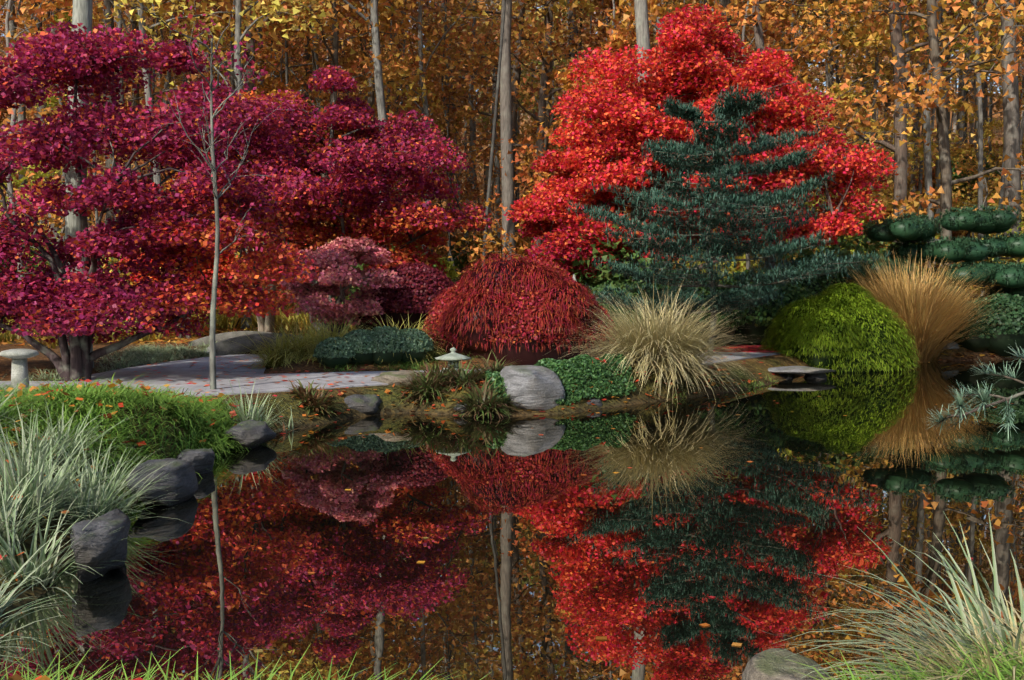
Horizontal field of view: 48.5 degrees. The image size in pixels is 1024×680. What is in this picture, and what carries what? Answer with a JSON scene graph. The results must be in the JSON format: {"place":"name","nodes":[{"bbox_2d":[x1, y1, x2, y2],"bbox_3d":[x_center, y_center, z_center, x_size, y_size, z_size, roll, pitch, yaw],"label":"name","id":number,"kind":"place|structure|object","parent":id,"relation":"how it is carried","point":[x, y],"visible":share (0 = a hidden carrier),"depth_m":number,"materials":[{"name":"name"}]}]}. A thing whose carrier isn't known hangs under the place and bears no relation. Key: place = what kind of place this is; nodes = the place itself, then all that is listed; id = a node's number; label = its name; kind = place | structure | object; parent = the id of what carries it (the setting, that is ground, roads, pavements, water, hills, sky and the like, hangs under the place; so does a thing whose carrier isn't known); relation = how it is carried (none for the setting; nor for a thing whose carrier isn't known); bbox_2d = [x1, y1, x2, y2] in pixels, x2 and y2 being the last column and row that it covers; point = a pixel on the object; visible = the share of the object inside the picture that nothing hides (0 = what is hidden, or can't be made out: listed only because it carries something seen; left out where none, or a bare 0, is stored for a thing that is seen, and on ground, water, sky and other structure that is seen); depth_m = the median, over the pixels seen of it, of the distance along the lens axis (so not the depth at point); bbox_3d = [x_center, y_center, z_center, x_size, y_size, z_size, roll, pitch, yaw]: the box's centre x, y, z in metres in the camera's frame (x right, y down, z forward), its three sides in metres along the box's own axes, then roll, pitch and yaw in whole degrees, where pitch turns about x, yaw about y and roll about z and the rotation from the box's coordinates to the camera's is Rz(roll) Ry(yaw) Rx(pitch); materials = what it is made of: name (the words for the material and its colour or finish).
{"place":"outdoors","nodes":[
{"label":"outdoors","id":0,"kind":"place"},
{"bbox_2d":[0,345,782,396],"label":"garden path","id":1,"kind":"structure","parent":0,"point":[264,383],"depth_m":18.73,"materials":[{"name":"grey stone"}]},
{"bbox_2d":[1,1,1000,116],"label":"sky","id":2,"kind":"structure","parent":0,"point":[430,1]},
{"bbox_2d":[0,359,1023,679],"bbox_3d":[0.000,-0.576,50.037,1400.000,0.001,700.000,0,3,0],"label":"pond water","id":3,"kind":"structure","parent":0,"point":[550,547],"depth_m":8.73,"materials":[{"name":"black liquid"}]},
{"bbox_2d":[70,508,130,582],"bbox_3d":[-2.854,1.453,7.859,0.396,0.443,0.900,0,3,0],"label":"boulder","id":4,"kind":"object","parent":3,"relation":"in","point":[107,534],"visible":0.93,"depth_m":7.62,"materials":[{"name":"grey stone"}]},
{"bbox_2d":[254,376,1013,652],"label":"floating leaves","id":5,"kind":"object","parent":3,"relation":"on","point":[597,637],"visible":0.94,"depth_m":8.09,"materials":[{"name":"orange plant"}]},
{"bbox_2d":[803,373,826,379],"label":"stone","id":6,"kind":"object","parent":3,"relation":"in","point":[819,376],"visible":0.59,"depth_m":23.32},
{"bbox_2d":[768,366,835,373],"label":"stone slab","id":7,"kind":"structure","parent":6,"relation":"on","point":[796,370],"depth_m":23.11,"materials":[{"name":"grey stone"}]},
{"bbox_2d":[0,93,1023,622],"bbox_3d":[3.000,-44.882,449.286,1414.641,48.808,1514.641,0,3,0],"label":"ground","id":8,"kind":"structure","parent":0,"point":[390,403],"depth_m":17.71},
{"bbox_2d":[0,349,38,391],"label":"stone pedestal","id":9,"kind":"object","parent":8,"relation":"on","point":[18,357],"visible":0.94,"depth_m":16.16,"materials":[{"name":"stone"}]},
{"bbox_2d":[65,0,93,367],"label":"tree trunk","id":10,"kind":"object","parent":8,"relation":"on","point":[82,11],"visible":0.17,"depth_m":20.26,"materials":[{"name":"grey plant"}]},
{"bbox_2d":[0,21,319,380],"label":"burgundy maple","id":11,"kind":"object","parent":8,"relation":"on","point":[62,305],"visible":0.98,"depth_m":17.67,"materials":[{"name":"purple plant"}]},
{"bbox_2d":[126,458,197,506],"bbox_3d":[-3.182,1.333,10.382,0.529,0.420,1.000,0,3,0],"label":"boulder","id":12,"kind":"object","parent":8,"relation":"on","point":[182,483],"visible":0.88,"depth_m":10.18,"materials":[{"name":"grey stone"}]},
{"bbox_2d":[114,249,238,338],"bbox_3d":[-8.363,-1.196,28.940,3.275,2.706,2.598,-1,3,-25],"label":"red maple","id":13,"kind":"object","parent":8,"relation":"on","point":[224,261],"visible":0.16,"depth_m":28.62,"materials":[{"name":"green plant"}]},
{"bbox_2d":[177,448,214,474],"bbox_3d":[-3.303,1.299,11.904,0.361,0.318,0.700,0,3,0],"label":"boulder","id":14,"kind":"object","parent":8,"relation":"on","point":[201,461],"visible":0.66,"depth_m":11.77,"materials":[{"name":"grey stone"}]},
{"bbox_2d":[130,0,293,389],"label":"bare sapling","id":15,"kind":"object","parent":8,"relation":"on","point":[212,345],"visible":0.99,"depth_m":16.63,"materials":[{"name":"grey plant"}]},
{"bbox_2d":[188,331,302,355],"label":"boulder","id":16,"kind":"structure","parent":8,"relation":"on","point":[225,345],"depth_m":24.85,"materials":[{"name":"grey stone"}]},
{"bbox_2d":[224,420,275,448],"bbox_3d":[-3.154,1.182,13.778,0.564,0.366,1.000,0,3,0],"label":"boulder","id":17,"kind":"object","parent":8,"relation":"on","point":[249,434],"visible":0.91,"depth_m":13.50,"materials":[{"name":"grey stone"}]},
{"bbox_2d":[166,90,357,332],"bbox_3d":[-5.997,-2.889,27.321,4.352,6.162,4.185,-1,3,-20],"label":"japanese maple","id":18,"kind":"object","parent":8,"relation":"on","point":[265,323],"visible":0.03,"depth_m":26.81,"materials":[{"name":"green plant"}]},
{"bbox_2d":[312,336,355,367],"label":"boxwood shrub","id":19,"kind":"object","parent":8,"relation":"on","point":[331,352],"visible":1,"depth_m":20.39,"materials":[{"name":"green plant"}]},
{"bbox_2d":[178,65,494,335],"bbox_3d":[-3.970,-2.964,25.264,6.125,6.526,5.949,-3,4,-44],"label":"burgundy maple","id":20,"kind":"object","parent":8,"relation":"on","point":[307,203],"visible":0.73,"depth_m":24.59,"materials":[{"name":"red plant"}]},
{"bbox_2d":[280,236,402,336],"bbox_3d":[-3.371,-0.833,22.948,2.289,2.541,2.402,-2,3,-31],"label":"pink maple","id":21,"kind":"object","parent":8,"relation":"on","point":[334,258],"visible":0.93,"depth_m":22.67,"materials":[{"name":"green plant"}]},
{"bbox_2d":[342,329,377,364],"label":"boxwood shrub","id":22,"kind":"object","parent":8,"relation":"on","point":[359,341],"visible":0.67,"depth_m":20.64,"materials":[{"name":"green plant"}]},
{"bbox_2d":[344,394,381,413],"bbox_3d":[-2.343,0.995,17.287,0.752,0.379,1.000,0,3,0],"label":"boulder","id":23,"kind":"object","parent":8,"relation":"on","point":[367,404],"visible":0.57,"depth_m":16.93,"materials":[{"name":"grey stone"}]},
{"bbox_2d":[0,358,752,679],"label":"fallen leaves","id":24,"kind":"object","parent":8,"relation":"on","point":[15,676],"visible":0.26,"depth_m":12.80,"materials":[{"name":"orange plant"}]},
{"bbox_2d":[367,325,409,365],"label":"boxwood shrub","id":25,"kind":"object","parent":8,"relation":"on","point":[388,342],"visible":0.81,"depth_m":20.71,"materials":[{"name":"green plant"}]},
{"bbox_2d":[371,370,424,385],"bbox_3d":[-1.772,0.825,18.334,0.998,0.643,0.921,3,4,41],"label":"flat rock","id":26,"kind":"object","parent":8,"relation":"on","point":[385,377],"visible":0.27,"depth_m":17.93,"materials":[{"name":"beige stone"}]},
{"bbox_2d":[271,350,528,435],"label":"grass tufts","id":27,"kind":"object","parent":8,"relation":"on","point":[428,385],"visible":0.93,"depth_m":17.26,"materials":[{"name":"green plant"}]},
{"bbox_2d":[353,262,453,331],"bbox_3d":[-2.131,-0.763,23.983,2.686,1.765,1.842,0,3,0],"label":"shrub","id":28,"kind":"object","parent":8,"relation":"on","point":[423,285],"visible":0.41,"depth_m":23.35,"materials":[{"name":"red plant"}]},
{"bbox_2d":[400,327,433,362],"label":"boxwood shrub","id":29,"kind":"object","parent":8,"relation":"on","point":[420,344],"visible":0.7,"depth_m":20.97,"materials":[{"name":"green plant"}]},
{"bbox_2d":[120,344,783,433],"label":"fallen leaves","id":30,"kind":"object","parent":8,"relation":"on","point":[748,349],"visible":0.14,"depth_m":21.56,"materials":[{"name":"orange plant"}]},
{"bbox_2d":[435,347,470,372],"bbox_3d":[-0.952,0.383,18.444,0.586,0.531,0.578,0,3,0],"label":"stone lantern","id":31,"kind":"object","parent":8,"relation":"on","point":[452,357],"visible":0.75,"depth_m":18.33,"materials":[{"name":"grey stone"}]},
{"bbox_2d":[451,274,467,285],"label":"green shrub","id":32,"kind":"object","parent":8,"relation":"on","point":[455,280],"depth_m":28.71,"materials":[{"name":"green plant"}]},
{"bbox_2d":[454,403,472,413],"bbox_3d":[-0.699,1.063,17.235,0.332,0.230,0.493,2,4,34],"label":"rock","id":33,"kind":"object","parent":8,"relation":"on","point":[457,408],"visible":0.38,"depth_m":17.04,"materials":[{"name":"grey stone"}]},
{"bbox_2d":[0,0,1023,328],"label":"forest trees","id":34,"kind":"object","parent":8,"relation":"on","point":[260,20],"visible":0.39,"depth_m":39.83,"materials":[{"name":"orange plant"}]},
{"bbox_2d":[0,374,1023,679],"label":"variegated grass","id":35,"kind":"structure","parent":8,"relation":"on","point":[38,488],"depth_m":7.34,"materials":[{"name":"green plant"}]},
{"bbox_2d":[0,287,1023,679],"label":"green grass","id":36,"kind":"structure","parent":8,"relation":"on","point":[216,441],"depth_m":11.69,"materials":[{"name":"green plant"}]},
{"bbox_2d":[0,0,1023,253],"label":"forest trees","id":37,"kind":"object","parent":8,"relation":"on","point":[484,120],"visible":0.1,"depth_m":71.01,"materials":[{"name":"orange plant"}]},
{"bbox_2d":[0,143,1023,327],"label":"forest undergrowth","id":38,"kind":"object","parent":8,"relation":"on","point":[854,243],"visible":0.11,"depth_m":37.59,"materials":[{"name":"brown plant"}]},
{"bbox_2d":[0,0,1023,316],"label":"trunks","id":39,"kind":"object","parent":8,"relation":"on","point":[978,134],"visible":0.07,"depth_m":44.84,"materials":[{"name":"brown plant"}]},
{"bbox_2d":[0,0,1023,242],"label":"autumn leaves","id":40,"kind":"object","parent":8,"relation":"on","point":[881,109],"visible":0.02,"depth_m":122.31,"materials":[{"name":"orange plant"}]},
{"bbox_2d":[0,174,1023,362],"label":"forest leaf litter","id":41,"kind":"object","parent":8,"relation":"on","point":[158,341],"visible":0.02,"depth_m":28.66,"materials":[{"name":"brown plant"}]},
{"bbox_2d":[422,252,616,365],"bbox_3d":[0.152,-0.263,22.720,3.906,2.964,3.569,0,3,0],"label":"weeping japanese maple","id":42,"kind":"object","parent":8,"relation":"on","point":[470,322],"depth_m":21.48,"materials":[{"name":"red plant"}]},
{"bbox_2d":[499,365,564,410],"bbox_3d":[0.290,0.799,17.620,1.065,0.784,1.300,0,3,0],"label":"boulder","id":43,"kind":"object","parent":8,"relation":"on","point":[540,388],"visible":0.78,"depth_m":17.16,"materials":[{"name":"grey stone"}]},
{"bbox_2d":[485,353,636,404],"bbox_3d":[0.798,0.611,18.303,3.272,0.709,1.639,-2,3,-31],"label":"ground cover","id":44,"kind":"object","parent":8,"relation":"on","point":[572,368],"visible":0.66,"depth_m":18.31,"materials":[{"name":"green plant"}]},
{"bbox_2d":[587,398,602,406],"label":"rock","id":45,"kind":"object","parent":8,"relation":"on","point":[597,402],"visible":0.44,"depth_m":17.92,"materials":[{"name":"grey stone"}]},
{"bbox_2d":[217,246,1017,403],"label":"straw grass","id":46,"kind":"structure","parent":8,"relation":"on","point":[668,348],"depth_m":21.05,"materials":[{"name":"beige plant"}]},
{"bbox_2d":[589,279,647,341],"bbox_3d":[2.623,-0.574,28.011,2.745,1.868,2.060,0,3,0],"label":"green shrub","id":47,"kind":"object","parent":8,"relation":"on","point":[598,288],"visible":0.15,"depth_m":27.48,"materials":[{"name":"green plant"}]},
{"bbox_2d":[631,0,651,282],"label":"tree trunk","id":48,"kind":"object","parent":8,"relation":"on","point":[642,24],"visible":0.16,"depth_m":31.17,"materials":[{"name":"grey plant"}]},
{"bbox_2d":[621,267,744,347],"bbox_3d":[4.046,-0.661,27.497,3.232,2.247,2.393,0,3,0],"label":"green shrub","id":49,"kind":"object","parent":8,"relation":"on","point":[739,321],"visible":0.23,"depth_m":26.92,"materials":[{"name":"green plant"}]},
{"bbox_2d":[503,3,898,286],"bbox_3d":[4.841,-4.287,30.011,10.144,8.770,7.432,0,3,0],"label":"red maple tree","id":50,"kind":"object","parent":8,"relation":"on","point":[688,72],"visible":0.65,"depth_m":28.45,"materials":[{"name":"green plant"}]},
{"bbox_2d":[566,83,888,355],"bbox_3d":[4.426,-2.342,24.224,7.101,5.855,7.011,0,3,0],"label":"pine","id":51,"kind":"object","parent":8,"relation":"on","point":[731,109],"visible":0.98,"depth_m":23.10,"materials":[{"name":"green plant"}]},
{"bbox_2d":[720,268,812,344],"bbox_3d":[6.234,-0.635,29.004,3.692,2.412,2.777,0,3,0],"label":"green shrub","id":52,"kind":"object","parent":8,"relation":"on","point":[757,321],"visible":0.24,"depth_m":28.01,"materials":[{"name":"green plant"}]},
{"bbox_2d":[778,373,792,379],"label":"stone","id":53,"kind":"object","parent":8,"relation":"on","point":[787,376],"visible":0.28,"depth_m":23.27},
{"bbox_2d":[741,648,831,679],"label":"boulder","id":54,"kind":"object","parent":8,"relation":"on","point":[771,664],"visible":0.92,"depth_m":5.22,"materials":[{"name":"grey stone"}]},
{"bbox_2d":[779,253,866,297],"bbox_3d":[8.195,-0.985,30.990,3.452,2.784,2.540,0,3,0],"label":"green shrub","id":55,"kind":"object","parent":8,"relation":"on","point":[815,286],"visible":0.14,"depth_m":30.11,"materials":[{"name":"green plant"}]},
{"bbox_2d":[758,282,919,372],"bbox_3d":[7.508,0.263,26.184,3.852,3.257,3.047,0,3,0],"label":"rounded shrub","id":56,"kind":"object","parent":8,"relation":"on","point":[845,328],"visible":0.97,"depth_m":25.31,"materials":[{"name":"green leaf"}]},
{"bbox_2d":[865,264,937,290],"bbox_3d":[12.276,-1.321,35.980,3.971,2.218,2.906,0,3,0],"label":"green shrub","id":57,"kind":"object","parent":8,"relation":"on","point":[909,265],"visible":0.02,"depth_m":35.61,"materials":[{"name":"green plant"}]},
{"bbox_2d":[830,204,1023,311],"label":"cloud-pruned pine","id":58,"kind":"object","parent":8,"relation":"on","point":[915,232],"visible":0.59,"depth_m":30.41,"materials":[{"name":"green plant"}]},
{"bbox_2d":[943,341,958,348],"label":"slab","id":59,"kind":"structure","parent":8,"relation":"on","point":[955,345],"depth_m":29.13,"materials":[{"name":"grey stone"}]},
{"bbox_2d":[950,293,1023,355],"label":"green shrub","id":60,"kind":"object","parent":8,"relation":"on","point":[1001,337],"visible":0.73,"depth_m":28.80,"materials":[{"name":"green plant"}]},
{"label":"pine trunk","id":61,"kind":"object","parent":8,"relation":"on","visible":0},
{"bbox_2d":[926,343,1023,437],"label":"pine bough","id":62,"kind":"object","parent":61,"relation":"attached to","point":[985,394],"visible":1,"depth_m":8.53,"materials":[{"name":"green plant"}]}
]}

